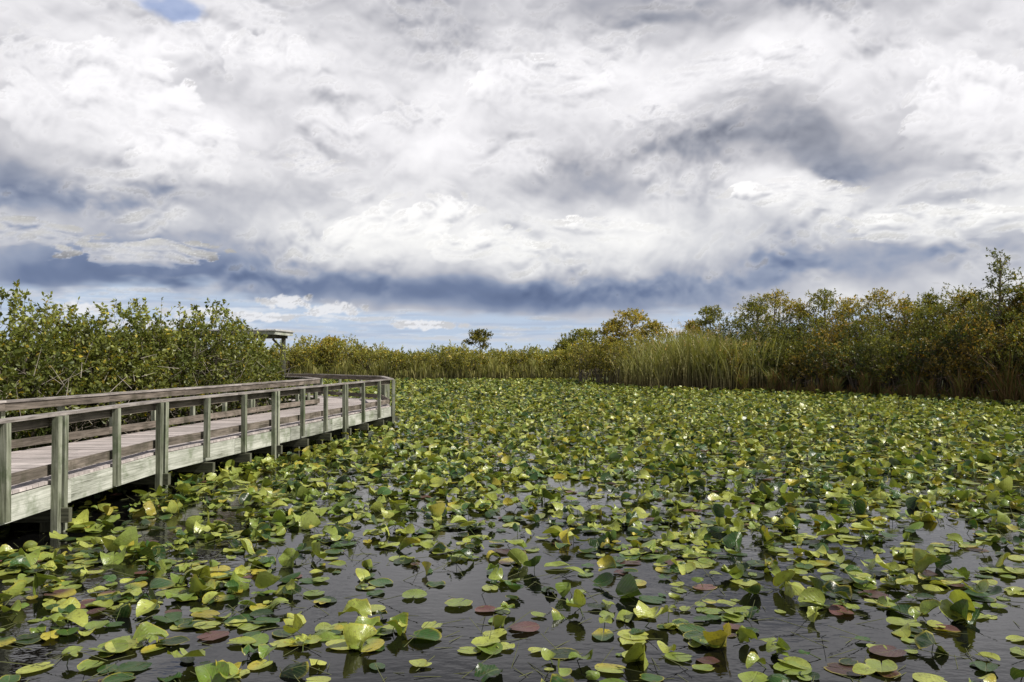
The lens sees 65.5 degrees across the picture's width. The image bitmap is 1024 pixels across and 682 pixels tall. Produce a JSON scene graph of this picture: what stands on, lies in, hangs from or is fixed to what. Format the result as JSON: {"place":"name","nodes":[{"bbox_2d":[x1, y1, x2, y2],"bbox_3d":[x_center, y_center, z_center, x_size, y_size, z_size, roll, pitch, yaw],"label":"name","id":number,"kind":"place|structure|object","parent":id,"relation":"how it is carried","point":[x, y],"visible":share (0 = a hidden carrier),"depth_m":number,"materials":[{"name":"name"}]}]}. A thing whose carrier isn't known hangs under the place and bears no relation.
{"place":"outdoors","nodes":[
{"label":"outdoors","id":0,"kind":"place"},
{"bbox_2d":[0,0,1023,355],"bbox_3d":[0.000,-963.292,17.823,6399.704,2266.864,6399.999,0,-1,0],"label":"sky","id":1,"kind":"structure","parent":0,"point":[426,174],"depth_m":2954.94,"materials":[{"name":"white"}]},
{"bbox_2d":[0,380,1023,681],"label":"pond water","id":2,"kind":"structure","parent":0,"point":[446,658],"depth_m":8.52,"materials":[{"name":"black liquid"}]},
{"bbox_2d":[0,377,1023,681],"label":"lily pads","id":3,"kind":"object","parent":2,"relation":"on","point":[362,633],"visible":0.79,"depth_m":12.13,"materials":[{"name":"green plant"}]},
{"bbox_2d":[25,370,1022,449],"bbox_3d":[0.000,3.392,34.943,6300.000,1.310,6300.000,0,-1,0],"label":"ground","id":4,"kind":"structure","parent":0,"point":[749,390],"depth_m":53.70,"materials":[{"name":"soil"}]},
{"bbox_2d":[0,279,351,451],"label":"mangrove shrubs","id":5,"kind":"object","parent":4,"relation":"on","point":[97,361],"visible":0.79,"depth_m":21.32,"materials":[{"name":"green plant"}]},
{"bbox_2d":[0,373,397,533],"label":"boardwalk","id":6,"kind":"structure","parent":4,"relation":"on","point":[44,486],"depth_m":15.84,"materials":[{"name":"grey wood"}]},
{"bbox_2d":[170,329,294,387],"bbox_3d":[-12.525,1.583,35.777,4.710,4.158,3.000,0,-1,0],"label":"boardwalk shelter","id":7,"kind":"object","parent":6,"relation":"on","point":[282,335],"visible":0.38,"depth_m":35.35,"materials":[{"name":"grey wood"}]},
{"bbox_2d":[310,334,345,371],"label":"cypress tree","id":8,"kind":"object","parent":4,"relation":"on","point":[329,343],"visible":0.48,"depth_m":85.27,"materials":[{"name":"green plant"}]},
{"bbox_2d":[240,328,650,383],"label":"distant shrubs","id":9,"kind":"object","parent":4,"relation":"on","point":[584,355],"visible":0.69,"depth_m":83.17,"materials":[{"name":"green plant"}]},
{"bbox_2d":[461,328,493,352],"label":"cypress tree","id":10,"kind":"object","parent":4,"relation":"on","point":[477,336],"visible":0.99,"depth_m":103.42,"materials":[{"name":"green plant"}]},
{"bbox_2d":[11,337,1023,451],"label":"sawgrass","id":11,"kind":"object","parent":4,"relation":"on","point":[1012,387],"visible":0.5,"depth_m":53.85,"materials":[{"name":"green plant"}]},
{"bbox_2d":[553,337,572,352],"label":"cypress tree","id":12,"kind":"object","parent":4,"relation":"on","point":[557,347],"visible":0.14,"depth_m":89.61,"materials":[{"name":"green plant"}]},
{"bbox_2d":[555,327,603,352],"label":"cypress tree","id":13,"kind":"object","parent":4,"relation":"on","point":[579,333],"visible":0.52,"depth_m":87.52,"materials":[{"name":"green plant"}]},
{"bbox_2d":[595,317,633,350],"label":"cypress tree","id":14,"kind":"object","parent":4,"relation":"on","point":[608,326],"visible":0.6,"depth_m":83.61,"materials":[{"name":"green plant"}]},
{"bbox_2d":[605,308,655,344],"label":"cypress tree","id":15,"kind":"object","parent":4,"relation":"on","point":[635,318],"visible":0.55,"depth_m":83.56,"materials":[{"name":"green plant"}]},
{"bbox_2d":[629,319,672,345],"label":"cypress tree","id":16,"kind":"object","parent":4,"relation":"on","point":[653,324],"visible":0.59,"depth_m":73.67,"materials":[{"name":"green plant"}]},
{"bbox_2d":[675,319,702,338],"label":"cypress tree","id":17,"kind":"object","parent":4,"relation":"on","point":[689,328],"visible":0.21,"depth_m":69.78,"materials":[{"name":"green plant"}]},
{"bbox_2d":[599,319,787,389],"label":"tall reeds","id":18,"kind":"object","parent":4,"relation":"on","point":[672,361],"visible":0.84,"depth_m":59.44,"materials":[{"name":"green plant"}]},
{"bbox_2d":[691,304,736,340],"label":"cypress tree","id":19,"kind":"object","parent":4,"relation":"on","point":[711,317],"visible":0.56,"depth_m":66.64,"materials":[{"name":"green plant"}]},
{"bbox_2d":[726,293,787,341],"bbox_3d":[19.324,0.036,62.754,4.939,7.670,5.124,0,-1,0],"label":"cypress tree","id":20,"kind":"object","parent":4,"relation":"on","point":[756,307],"visible":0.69,"depth_m":62.68,"materials":[{"name":"green plant"}]},
{"bbox_2d":[733,287,801,334],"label":"cypress tree","id":21,"kind":"object","parent":4,"relation":"on","point":[775,300],"visible":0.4,"depth_m":65.95,"materials":[{"name":"green plant"}]},
{"bbox_2d":[773,298,832,338],"bbox_3d":[23.125,0.206,64.232,4.062,7.374,4.633,1,-1,-31],"label":"cypress tree","id":22,"kind":"object","parent":4,"relation":"on","point":[797,309],"visible":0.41,"depth_m":63.71,"materials":[{"name":"green plant"}]},
{"bbox_2d":[797,288,844,337],"bbox_3d":[24.689,-0.181,62.975,4.268,8.112,4.623,-1,-1,30],"label":"cypress tree","id":23,"kind":"object","parent":4,"relation":"on","point":[826,304],"visible":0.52,"depth_m":62.87,"materials":[{"name":"green plant"}]},
{"bbox_2d":[821,295,870,341],"bbox_3d":[26.080,0.110,61.631,4.554,7.472,4.610,0,-1,0],"label":"cypress tree","id":24,"kind":"object","parent":4,"relation":"on","point":[848,303],"visible":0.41,"depth_m":61.51,"materials":[{"name":"green plant"}]},
{"bbox_2d":[702,273,1023,394],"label":"shoreline shrubs","id":25,"kind":"object","parent":4,"relation":"on","point":[891,355],"visible":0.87,"depth_m":50.90,"materials":[{"name":"green plant"}]},
{"bbox_2d":[854,287,908,331],"bbox_3d":[27.834,-0.142,59.925,5.503,7.930,5.091,0,-1,0],"label":"cypress tree","id":26,"kind":"object","parent":4,"relation":"on","point":[876,294],"visible":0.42,"depth_m":59.61,"materials":[{"name":"green plant"}]},
{"bbox_2d":[873,297,921,336],"bbox_3d":[28.540,0.254,57.542,4.005,7.037,3.847,0,-1,0],"label":"cypress tree","id":27,"kind":"object","parent":4,"relation":"on","point":[901,309],"visible":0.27,"depth_m":57.84,"materials":[{"name":"green plant"}]},
{"bbox_2d":[904,289,946,339],"bbox_3d":[28.273,0.072,54.222,3.403,7.283,3.560,0,-1,0],"label":"cypress tree","id":28,"kind":"object","parent":4,"relation":"on","point":[930,298],"visible":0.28,"depth_m":53.95,"materials":[{"name":"green plant"}]},
{"bbox_2d":[930,287,987,326],"bbox_3d":[29.034,0.117,51.259,3.778,7.075,3.621,-1,-1,33],"label":"cypress tree","id":29,"kind":"object","parent":4,"relation":"on","point":[964,301],"visible":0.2,"depth_m":50.90,"materials":[{"name":"green plant"}]},
{"bbox_2d":[963,247,1023,343],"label":"cypress tree","id":30,"kind":"object","parent":4,"relation":"on","point":[998,270],"visible":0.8,"depth_m":46.04,"materials":[{"name":"green plant"}]},
{"bbox_2d":[997,282,1023,338],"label":"cypress tree","id":31,"kind":"object","parent":4,"relation":"on","point":[1015,294],"visible":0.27,"depth_m":45.99,"materials":[{"name":"green plant"}]}
]}

